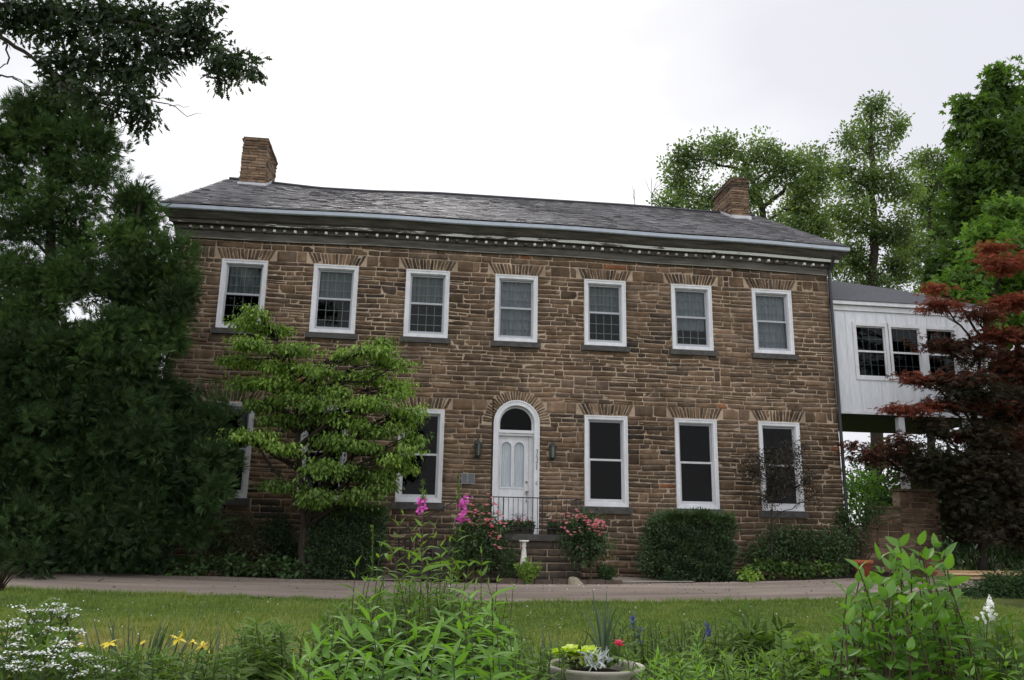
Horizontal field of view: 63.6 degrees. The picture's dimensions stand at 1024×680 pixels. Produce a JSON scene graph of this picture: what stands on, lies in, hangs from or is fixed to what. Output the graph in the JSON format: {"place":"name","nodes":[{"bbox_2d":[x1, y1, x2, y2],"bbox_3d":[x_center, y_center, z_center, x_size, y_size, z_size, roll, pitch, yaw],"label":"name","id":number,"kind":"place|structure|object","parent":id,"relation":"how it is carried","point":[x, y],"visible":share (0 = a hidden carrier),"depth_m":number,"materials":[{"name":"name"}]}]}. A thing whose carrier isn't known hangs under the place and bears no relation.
{"place":"outdoors","nodes":[
{"label":"outdoors","id":0,"kind":"place"},
{"bbox_2d":[5,563,920,582],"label":"flower border soil","id":1,"kind":"structure","parent":0,"point":[852,573],"depth_m":18.96,"materials":[{"name":"soil"}]},
{"bbox_2d":[190,508,278,561],"bbox_3d":[-6.196,4.484,18.526,2.022,1.488,1.479,-2,-14,13],"label":"round shrub","id":2,"kind":"object","parent":1,"relation":"on","point":[240,546],"visible":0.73,"depth_m":18.28,"materials":[{"name":"plant"}]},
{"bbox_2d":[248,502,300,563],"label":"dark shrub","id":3,"kind":"object","parent":1,"relation":"on","point":[280,542],"visible":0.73,"depth_m":18.54,"materials":[{"name":"green plant"}]},
{"bbox_2d":[207,303,436,577],"bbox_3d":[-4.202,2.206,18.078,5.161,5.905,2.188,3,-14,-7],"label":"dogwood tree","id":4,"kind":"object","parent":1,"relation":"on","point":[335,443],"visible":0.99,"depth_m":18.07,"materials":[{"name":"green plant"}]},
{"bbox_2d":[301,502,391,579],"bbox_3d":[-3.735,4.506,18.640,2.039,1.848,1.717,3,-14,-7],"label":"yew bush","id":5,"kind":"object","parent":1,"relation":"on","point":[317,543],"visible":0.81,"depth_m":18.14,"materials":[{"name":"green plant"}]},
{"bbox_2d":[445,557,465,581],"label":"fine leaved plant","id":6,"kind":"object","parent":1,"relation":"on","point":[455,573],"visible":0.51,"depth_m":18.01,"materials":[{"name":"green plant"}]},
{"bbox_2d":[496,544,520,577],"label":"fine leaved plant","id":7,"kind":"object","parent":1,"relation":"on","point":[509,562],"visible":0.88,"depth_m":18.17,"materials":[{"name":"green plant"}]},
{"bbox_2d":[519,540,528,573],"bbox_3d":[0.259,4.908,18.272,0.240,0.925,0.236,3,-14,-7],"label":"pedestal","id":8,"kind":"object","parent":1,"relation":"on","point":[523,553],"visible":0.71,"depth_m":18.28,"materials":[{"name":"white stone"}]},
{"bbox_2d":[513,558,541,583],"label":"fine leaved plant","id":9,"kind":"object","parent":1,"relation":"on","point":[530,570],"visible":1,"depth_m":17.95,"materials":[{"name":"green plant"}]},
{"bbox_2d":[595,562,616,579],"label":"fine leaved plant","id":10,"kind":"object","parent":1,"relation":"on","point":[605,572],"visible":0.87,"depth_m":18.46,"materials":[{"name":"green plant"}]},
{"bbox_2d":[629,510,678,579],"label":"loose shrub","id":11,"kind":"object","parent":1,"relation":"on","point":[653,568],"visible":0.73,"depth_m":19.14,"materials":[{"name":"plant"}]},
{"bbox_2d":[641,506,741,582],"bbox_3d":[4.219,4.843,19.547,2.193,1.812,1.717,3,-14,-7],"label":"yew bush","id":12,"kind":"object","parent":1,"relation":"on","point":[685,552],"visible":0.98,"depth_m":19.03,"materials":[{"name":"green plant"}]},
{"bbox_2d":[736,566,764,582],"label":"ground cover","id":13,"kind":"object","parent":1,"relation":"on","point":[748,577],"visible":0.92,"depth_m":18.63,"materials":[{"name":"green plant"}]},
{"bbox_2d":[732,434,824,577],"bbox_3d":[6.511,3.993,19.945,2.177,3.426,1.293,3,-14,-7],"label":"purple sapling","id":14,"kind":"object","parent":1,"relation":"on","point":[757,471],"visible":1,"depth_m":20.06,"materials":[{"name":"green plant"}]},
{"bbox_2d":[741,557,849,579],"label":"ground cover","id":15,"kind":"object","parent":1,"relation":"on","point":[800,572],"visible":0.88,"depth_m":19.33,"materials":[{"name":"green plant"}]},
{"bbox_2d":[737,516,861,575],"bbox_3d":[6.952,5.120,20.186,3.044,1.584,1.537,3,-14,-7],"label":"shrub","id":16,"kind":"object","parent":1,"relation":"on","point":[832,552],"visible":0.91,"depth_m":20.07,"materials":[{"name":"green plant"}]},
{"bbox_2d":[827,494,898,567],"bbox_3d":[8.814,4.877,20.806,1.781,1.941,1.038,-1,-14,7],"label":"shrub","id":17,"kind":"object","parent":1,"relation":"on","point":[871,514],"visible":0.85,"depth_m":20.73,"materials":[{"name":"green plant"}]},
{"bbox_2d":[0,568,983,602],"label":"drive","id":18,"kind":"structure","parent":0,"point":[280,587],"depth_m":16.50,"materials":[{"name":"concrete"}]},
{"bbox_2d":[568,576,583,584],"bbox_3d":[1.409,5.253,17.987,0.374,0.190,0.200,3,-14,-7],"label":"rock","id":19,"kind":"object","parent":18,"relation":"on","point":[572,580],"visible":0.91,"depth_m":17.93,"materials":[{"name":"stone"}]},
{"bbox_2d":[853,560,872,576],"bbox_3d":[8.061,5.270,18.946,0.470,0.420,0.470,3,-14,-7],"label":"terracotta pot","id":20,"kind":"object","parent":18,"relation":"on","point":[866,566],"visible":0.62,"depth_m":18.79,"materials":[{"name":"ceramic"}]},
{"bbox_2d":[0,0,1023,544],"label":"sky","id":21,"kind":"structure","parent":0,"point":[577,100],"materials":[{"name":"white"}]},
{"bbox_2d":[0,552,1023,679],"bbox_3d":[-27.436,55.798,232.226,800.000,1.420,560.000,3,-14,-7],"label":"ground","id":22,"kind":"structure","parent":0,"point":[1016,602],"depth_m":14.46,"materials":[{"name":"plant"}]},
{"bbox_2d":[0,563,23,589],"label":"red grass","id":23,"kind":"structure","parent":22,"relation":"on","point":[2,579],"depth_m":13.90,"materials":[{"name":"plant"}]},
{"bbox_2d":[0,71,141,568],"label":"cedar tree","id":24,"kind":"object","parent":22,"relation":"on","point":[40,128],"visible":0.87,"depth_m":18.54,"materials":[{"name":"green plant"}]},
{"bbox_2d":[34,171,206,571],"bbox_3d":[-8.405,0.424,17.278,3.488,8.704,2.636,6,-14,-20],"label":"cedar tree","id":25,"kind":"object","parent":22,"relation":"on","point":[137,277],"visible":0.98,"depth_m":17.50,"materials":[{"name":"green plant"}]},
{"bbox_2d":[0,313,249,579],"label":"spreading cedar","id":26,"kind":"object","parent":22,"relation":"on","point":[177,479],"visible":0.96,"depth_m":16.66,"materials":[{"name":"green plant"}]},
{"bbox_2d":[0,0,272,145],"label":"oak tree","id":27,"kind":"object","parent":22,"relation":"on","point":[111,17],"visible":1,"depth_m":13.51,"materials":[{"name":"green plant"}]},
{"bbox_2d":[105,549,309,578],"bbox_3d":[-6.400,4.820,17.480,4.207,0.788,1.090,3,-14,-7],"label":"hedge","id":28,"kind":"object","parent":22,"relation":"on","point":[227,566],"visible":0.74,"depth_m":17.43,"materials":[{"name":"green plant"}]},
{"bbox_2d":[394,535,438,581],"bbox_3d":[-2.114,4.782,18.136,0.960,0.999,0.852,3,-14,-7],"label":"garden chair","id":29,"kind":"object","parent":22,"relation":"on","point":[416,562],"visible":0.77,"depth_m":18.31,"materials":[{"name":"brown wood"}]},
{"bbox_2d":[441,493,513,582],"bbox_3d":[-0.737,4.387,18.239,1.674,1.946,1.356,3,-14,-7],"label":"rose bush","id":30,"kind":"object","parent":22,"relation":"on","point":[469,546],"visible":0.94,"depth_m":18.13,"materials":[{"name":"green plant"}]},
{"bbox_2d":[392,533,581,580],"bbox_3d":[-0.577,5.085,19.132,4.322,1.170,1.270,3,-14,-7],"label":"stone stoop","id":31,"kind":"object","parent":22,"relation":"on","point":[539,547],"visible":0.3,"depth_m":18.72,"materials":[{"name":"stone"}]},
{"bbox_2d":[395,496,581,571],"bbox_3d":[-0.566,4.544,19.295,4.240,1.705,1.104,3,-14,-7],"label":"iron railing","id":32,"kind":"object","parent":31,"relation":"on","point":[542,528],"visible":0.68,"depth_m":18.95,"materials":[{"name":"metal"}]},
{"bbox_2d":[500,517,535,533],"bbox_3d":[0.129,4.278,19.070,0.817,0.393,0.356,3,-14,-7],"label":"flower box","id":33,"kind":"object","parent":31,"relation":"on","point":[514,525],"visible":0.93,"depth_m":18.99,"materials":[{"name":"green plant"}]},
{"bbox_2d":[546,519,570,534],"bbox_3d":[1.091,4.348,19.177,0.619,0.375,0.362,3,-14,-7],"label":"flower box","id":34,"kind":"object","parent":31,"relation":"on","point":[552,524],"visible":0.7,"depth_m":19.09,"materials":[{"name":"green plant"}]},
{"bbox_2d":[147,136,852,576],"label":"stone house","id":35,"kind":"structure","parent":22,"relation":"on","point":[635,364],"depth_m":21.25,"materials":[{"name":"stone"}]},
{"bbox_2d":[217,401,253,504],"bbox_3d":[-6.780,2.681,19.618,1.280,2.430,0.220,3,-14,-7],"label":"window","id":36,"kind":"structure","parent":35,"relation":"in","point":[242,500],"depth_m":19.53,"materials":[{"name":"white paint"}]},
{"bbox_2d":[211,258,267,335],"bbox_3d":[-6.713,-1.054,20.554,1.280,1.922,0.308,3,-14,-7],"label":"window","id":37,"kind":"structure","parent":35,"relation":"in","point":[239,277],"depth_m":20.67,"materials":[{"name":"white paint"}]},
{"bbox_2d":[291,406,347,506],"bbox_3d":[-4.548,2.787,19.881,1.280,2.430,0.220,3,-14,-7],"label":"window","id":38,"kind":"structure","parent":35,"relation":"in","point":[342,457],"depth_m":19.88,"materials":[{"name":"white paint"}]},
{"bbox_2d":[305,264,358,339],"bbox_3d":[-4.481,-0.948,20.818,1.280,1.922,0.308,3,-14,-7],"label":"window","id":39,"kind":"structure","parent":35,"relation":"in","point":[334,283],"depth_m":20.86,"materials":[{"name":"white paint"}]},
{"bbox_2d":[391,408,444,509],"bbox_3d":[-2.246,2.896,20.153,1.280,2.430,0.220,3,-14,-7],"label":"window","id":40,"kind":"structure","parent":35,"relation":"in","point":[404,501],"depth_m":20.01,"materials":[{"name":"white paint"}]},
{"bbox_2d":[400,269,450,343],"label":"window","id":41,"kind":"structure","parent":35,"relation":"in","point":[423,287],"depth_m":21.14,"materials":[{"name":"white paint"}]},
{"bbox_2d":[474,437,482,458],"bbox_3d":[-0.820,2.655,20.212,0.203,0.530,0.255,-3,-14,15],"label":"wall lantern","id":42,"kind":"object","parent":35,"relation":"attached to","point":[477,446],"depth_m":20.14,"materials":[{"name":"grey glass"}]},
{"bbox_2d":[497,436,532,532],"bbox_3d":[0.071,3.562,20.414,0.880,2.368,0.131,3,-14,-7],"label":"door","id":43,"kind":"structure","parent":35,"relation":"in","point":[515,453],"depth_m":20.48,"materials":[{"name":"white paint"}]},
{"bbox_2d":[490,274,540,348],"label":"window","id":44,"kind":"structure","parent":35,"relation":"in","point":[516,296],"depth_m":21.43,"materials":[{"name":"white paint"}]},
{"bbox_2d":[548,440,556,460],"bbox_3d":[0.995,2.740,20.426,0.203,0.530,0.255,9,-15,-29],"label":"wall lantern","id":45,"kind":"object","parent":35,"relation":"attached to","point":[552,446],"depth_m":20.36,"materials":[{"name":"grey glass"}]},
{"bbox_2d":[581,279,629,352],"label":"window","id":46,"kind":"structure","parent":35,"relation":"in","point":[602,297],"depth_m":21.68,"materials":[{"name":"white paint"}]},
{"bbox_2d":[582,415,632,513],"bbox_3d":[2.357,3.114,20.696,1.280,2.430,0.220,3,-14,-7],"label":"window","id":47,"kind":"structure","parent":35,"relation":"in","point":[606,506],"depth_m":20.64,"materials":[{"name":"white paint"}]},
{"bbox_2d":[669,284,717,356],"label":"window","id":48,"kind":"structure","parent":35,"relation":"in","point":[691,305],"depth_m":21.99,"materials":[{"name":"white paint"}]},
{"bbox_2d":[673,418,723,513],"bbox_3d":[4.688,3.224,20.972,1.280,2.430,0.220,3,-14,-7],"label":"window","id":49,"kind":"structure","parent":35,"relation":"in","point":[714,505],"depth_m":20.97,"materials":[{"name":"white paint"}]},
{"bbox_2d":[751,288,798,360],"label":"window","id":50,"kind":"structure","parent":35,"relation":"in","point":[771,309],"depth_m":22.24,"materials":[{"name":"white paint"}]},
{"bbox_2d":[758,421,808,517],"bbox_3d":[6.910,3.329,21.234,1.280,2.430,0.220,3,-14,-7],"label":"window","id":51,"kind":"structure","parent":35,"relation":"in","point":[799,512],"depth_m":21.15,"materials":[{"name":"white paint"}]},
{"bbox_2d":[498,578,621,583],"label":"kerb","id":52,"kind":"structure","parent":22,"relation":"on","point":[549,581],"depth_m":18.00,"materials":[{"name":"brown stone"}]},
{"bbox_2d":[554,507,618,578],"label":"rose bush","id":53,"kind":"object","parent":22,"relation":"on","point":[585,545],"visible":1,"depth_m":18.40,"materials":[{"name":"green plant"}]},
{"bbox_2d":[646,125,849,278],"bbox_3d":[11.325,-0.651,38.304,10.548,20.644,4.928,3,-14,-7],"label":"broad tree","id":54,"kind":"object","parent":22,"relation":"on","point":[802,209],"visible":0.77,"depth_m":39.65,"materials":[{"name":"green plant"}]},
{"bbox_2d":[841,466,898,524],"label":"background shrub","id":55,"kind":"object","parent":22,"relation":"on","point":[863,493],"visible":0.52,"depth_m":27.97,"materials":[{"name":"green plant"}]},
{"bbox_2d":[814,89,935,523],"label":"tall tree","id":56,"kind":"object","parent":22,"relation":"on","point":[871,182],"visible":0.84,"depth_m":42.22,"materials":[{"name":"green plant"}]},
{"bbox_2d":[842,437,939,507],"bbox_3d":[15.538,6.510,34.062,3.914,4.961,3.983,3,-14,-7],"label":"background tree","id":57,"kind":"object","parent":22,"relation":"on","point":[877,473],"visible":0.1,"depth_m":34.32,"materials":[{"name":"green plant"}]},
{"bbox_2d":[850,489,942,572],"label":"garden wall","id":58,"kind":"structure","parent":22,"relation":"on","point":[914,517],"depth_m":21.31,"materials":[{"name":"brick"}]},
{"bbox_2d":[827,280,999,570],"bbox_3d":[10.805,2.314,23.914,4.740,8.497,3.640,3,-14,-7],"label":"white annex","id":59,"kind":"object","parent":22,"relation":"on","point":[873,325],"visible":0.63,"depth_m":22.77,"materials":[{"name":"paint"}]},
{"bbox_2d":[852,322,891,380],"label":"window","id":60,"kind":"structure","parent":59,"relation":"in","point":[883,326],"depth_m":22.57,"materials":[{"name":"white paint"}]},
{"bbox_2d":[887,323,926,381],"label":"window","id":61,"kind":"structure","parent":59,"relation":"in","point":[918,328],"depth_m":22.71,"materials":[{"name":"white paint"}]},
{"bbox_2d":[922,325,961,383],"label":"window","id":62,"kind":"structure","parent":59,"relation":"in","point":[953,330],"depth_m":22.86,"materials":[{"name":"white paint"}]},
{"bbox_2d":[888,143,962,454],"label":"slender tree","id":63,"kind":"object","parent":22,"relation":"on","point":[926,158],"visible":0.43,"depth_m":45.49,"materials":[{"name":"green plant"}]},
{"bbox_2d":[834,239,1023,570],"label":"japanese maple","id":64,"kind":"object","parent":22,"relation":"on","point":[986,503],"visible":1,"depth_m":20.20,"materials":[{"name":"red plant"}]},
{"bbox_2d":[924,554,943,575],"bbox_3d":[10.385,5.519,20.223,0.440,0.535,0.300,3,-14,-7],"label":"brick stack","id":65,"kind":"object","parent":22,"relation":"on","point":[934,573],"visible":0.21,"depth_m":20.16,"materials":[{"name":"brick"}]},
{"bbox_2d":[871,351,1023,566],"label":"background tree","id":66,"kind":"object","parent":22,"relation":"on","point":[885,490],"depth_m":27.83,"materials":[{"name":"green plant"}]},
{"bbox_2d":[913,189,1023,569],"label":"lime maple tree","id":67,"kind":"object","parent":22,"relation":"on","point":[1005,215],"visible":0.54,"depth_m":25.66,"materials":[{"name":"green plant"}]},
{"bbox_2d":[914,54,1023,564],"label":"maple tree","id":68,"kind":"object","parent":22,"relation":"on","point":[992,159],"visible":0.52,"depth_m":31.19,"materials":[{"name":"green plant"}]},
{"bbox_2d":[927,527,1023,570],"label":"rhododendron","id":69,"kind":"object","parent":22,"relation":"on","point":[962,552],"visible":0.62,"depth_m":20.16,"materials":[{"name":"green plant"}]},
{"bbox_2d":[932,560,1023,598],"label":"juniper bush","id":70,"kind":"object","parent":22,"relation":"on","point":[1003,586],"visible":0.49,"depth_m":16.17,"materials":[{"name":"green plant"}]},
{"bbox_2d":[612,577,693,582],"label":"path","id":71,"kind":"structure","parent":0,"point":[630,579],"depth_m":18.86,"materials":[{"name":"concrete"}]},
{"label":"foreground bed soil","id":72,"kind":"structure","parent":0,"visible":0},
{"bbox_2d":[0,595,119,679],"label":"yarrow clump","id":73,"kind":"object","parent":72,"relation":"on","point":[38,666],"visible":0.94,"depth_m":3.57,"materials":[{"name":"white plant"}]},
{"bbox_2d":[72,617,186,675],"bbox_3d":[-2.176,2.015,4.436,0.842,0.989,0.748,3,-14,-7],"label":"iris clump","id":74,"kind":"object","parent":72,"relation":"on","point":[112,646],"visible":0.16,"depth_m":4.61,"materials":[{"name":"plant"}]},
{"bbox_2d":[59,601,206,678],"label":"iris clump","id":75,"kind":"object","parent":72,"relation":"on","point":[161,640],"visible":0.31,"depth_m":4.75,"materials":[{"name":"plant"}]},
{"bbox_2d":[53,642,252,679],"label":"leafy clump","id":76,"kind":"object","parent":72,"relation":"on","point":[129,669],"visible":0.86,"depth_m":3.58,"materials":[{"name":"green plant"}]},
{"bbox_2d":[94,616,234,679],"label":"iris clump","id":77,"kind":"object","parent":72,"relation":"on","point":[157,647],"visible":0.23,"depth_m":4.60,"materials":[{"name":"plant"}]},
{"bbox_2d":[196,624,234,666],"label":"iris clump","id":78,"kind":"object","parent":72,"relation":"on","point":[216,648],"visible":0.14,"depth_m":5.17,"materials":[{"name":"plant"}]},
{"bbox_2d":[219,614,340,679],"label":"glossy clump","id":79,"kind":"object","parent":72,"relation":"on","point":[271,657],"visible":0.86,"depth_m":3.90,"materials":[{"name":"green plant"}]},
{"bbox_2d":[282,637,336,679],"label":"bright plant","id":80,"kind":"object","parent":72,"relation":"on","point":[309,654],"visible":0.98,"depth_m":2.77,"materials":[{"name":"green plant"}]},
{"bbox_2d":[289,586,541,679],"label":"lance leaved clump","id":81,"kind":"object","parent":72,"relation":"on","point":[479,673],"visible":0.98,"depth_m":3.25,"materials":[{"name":"green plant"}]},
{"bbox_2d":[302,578,538,679],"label":"leafy clump","id":82,"kind":"object","parent":72,"relation":"on","point":[338,649],"visible":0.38,"depth_m":4.60,"materials":[{"name":"green plant"}]},
{"bbox_2d":[330,473,529,679],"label":"tall flower stems","id":83,"kind":"object","parent":72,"relation":"on","point":[422,508],"visible":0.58,"depth_m":4.72,"materials":[{"name":"green plant"}]},
{"bbox_2d":[485,639,578,679],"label":"leafy clump","id":84,"kind":"object","parent":72,"relation":"on","point":[525,669],"visible":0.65,"depth_m":3.87,"materials":[{"name":"green plant"}]},
{"bbox_2d":[484,611,589,679],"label":"iris clump","id":85,"kind":"object","parent":72,"relation":"on","point":[543,650],"visible":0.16,"depth_m":4.97,"materials":[{"name":"plant"}]},
{"bbox_2d":[522,623,617,678],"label":"iris clump","id":86,"kind":"object","parent":72,"relation":"on","point":[537,650],"visible":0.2,"depth_m":5.29,"materials":[{"name":"plant"}]},
{"bbox_2d":[546,658,644,679],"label":"bowl planter","id":87,"kind":"object","parent":72,"relation":"on","point":[610,673],"visible":0.67,"depth_m":3.99,"materials":[{"name":"concrete"}]},
{"bbox_2d":[547,644,601,670],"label":"chartreuse plant","id":88,"kind":"object","parent":87,"relation":"in","point":[574,652],"visible":0.69,"depth_m":4.16,"materials":[{"name":"green plant"}]},
{"bbox_2d":[534,643,652,668],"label":"leaf plant","id":89,"kind":"object","parent":87,"relation":"in","point":[605,663],"visible":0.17,"depth_m":4.24,"materials":[{"name":"green plant"}]},
{"bbox_2d":[577,645,616,671],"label":"silver plant","id":90,"kind":"object","parent":87,"relation":"in","point":[599,657],"visible":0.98,"depth_m":4.03,"materials":[{"name":"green plant"}]},
{"bbox_2d":[582,589,639,661],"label":"spike grass","id":91,"kind":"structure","parent":87,"relation":"in","point":[604,640],"depth_m":4.21,"materials":[{"name":"plant"}]},
{"bbox_2d":[608,639,638,668],"bbox_3d":[0.570,1.574,4.141,0.205,0.132,0.144,-10,-18,40],"label":"red carnation","id":92,"kind":"object","parent":87,"relation":"on","point":[618,643],"visible":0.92,"depth_m":4.14,"materials":[{"name":"green plant"}]},
{"bbox_2d":[613,626,703,676],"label":"iris clump","id":93,"kind":"object","parent":72,"relation":"on","point":[650,647],"visible":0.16,"depth_m":5.28,"materials":[{"name":"plant"}]},
{"bbox_2d":[595,612,762,679],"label":"blue flowered clump","id":94,"kind":"object","parent":72,"relation":"on","point":[641,645],"visible":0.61,"depth_m":5.26,"materials":[{"name":"green plant"}]},
{"bbox_2d":[654,620,731,679],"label":"iris clump","id":95,"kind":"object","parent":72,"relation":"on","point":[685,648],"visible":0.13,"depth_m":5.56,"materials":[{"name":"plant"}]},
{"bbox_2d":[665,610,744,679],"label":"iris clump","id":96,"kind":"object","parent":72,"relation":"on","point":[699,646],"visible":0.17,"depth_m":5.34,"materials":[{"name":"plant"}]},
{"bbox_2d":[635,627,778,679],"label":"bright clump","id":97,"kind":"object","parent":72,"relation":"on","point":[699,668],"visible":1,"depth_m":3.60,"materials":[{"name":"green plant"}]},
{"bbox_2d":[616,644,848,679],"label":"leafy clump","id":98,"kind":"object","parent":72,"relation":"on","point":[726,661],"visible":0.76,"depth_m":4.11,"materials":[{"name":"green plant"}]},
{"bbox_2d":[707,597,811,679],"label":"narrow leaved mound","id":99,"kind":"object","parent":72,"relation":"on","point":[765,639],"visible":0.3,"depth_m":5.36,"materials":[{"name":"green plant"}]},
{"bbox_2d":[766,626,868,679],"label":"leafy clump","id":100,"kind":"object","parent":72,"relation":"on","point":[789,643],"visible":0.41,"depth_m":4.84,"materials":[{"name":"green plant"}]},
{"bbox_2d":[819,530,996,679],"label":"hydrangea bush","id":101,"kind":"object","parent":72,"relation":"on","point":[945,646],"visible":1,"depth_m":3.42,"materials":[{"name":"green plant"}]},
{"bbox_2d":[822,611,1023,679],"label":"leafy clump","id":102,"kind":"object","parent":72,"relation":"on","point":[1004,638],"visible":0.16,"depth_m":4.05,"materials":[{"name":"green plant"}]},
{"bbox_2d":[955,645,1023,679],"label":"leafy clump","id":103,"kind":"object","parent":72,"relation":"on","point":[971,672],"visible":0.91,"depth_m":3.45,"materials":[{"name":"green plant"}]},
{"bbox_2d":[975,595,1005,672],"bbox_3d":[2.509,1.941,4.178,0.252,1.249,0.265,11,-16,-35],"label":"white flower spike","id":104,"kind":"object","parent":72,"relation":"on","point":[989,602],"visible":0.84,"depth_m":4.31,"materials":[{"name":"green plant"}]},
{"bbox_3d":[11.635,5.461,18.897,3.800,0.040,0.300,3,-14,-7],"label":"plank","id":105,"kind":"object","parent":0,"visible":0},
{"bbox_2d":[936,574,1013,576],"bbox_3d":[11.645,5.429,18.957,3.870,0.040,0.300,3,-14,-7],"label":"plank","id":106,"kind":"object","parent":105,"relation":"on","point":[962,575],"visible":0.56,"depth_m":18.66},
{"bbox_2d":[937,572,1021,575],"bbox_3d":[11.671,5.368,18.892,3.940,0.040,0.300,3,-14,-7],"label":"plank","id":107,"kind":"object","parent":106,"relation":"on","point":[955,573],"visible":0.5,"depth_m":18.61,"materials":[{"name":"wood"}]},
{"bbox_2d":[935,570,1017,572],"bbox_3d":[11.678,5.341,18.972,4.010,0.040,0.300,3,-14,-7],"label":"plank","id":108,"kind":"object","parent":107,"relation":"on","point":[966,571],"visible":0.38,"depth_m":18.70,"materials":[{"name":"wood"}]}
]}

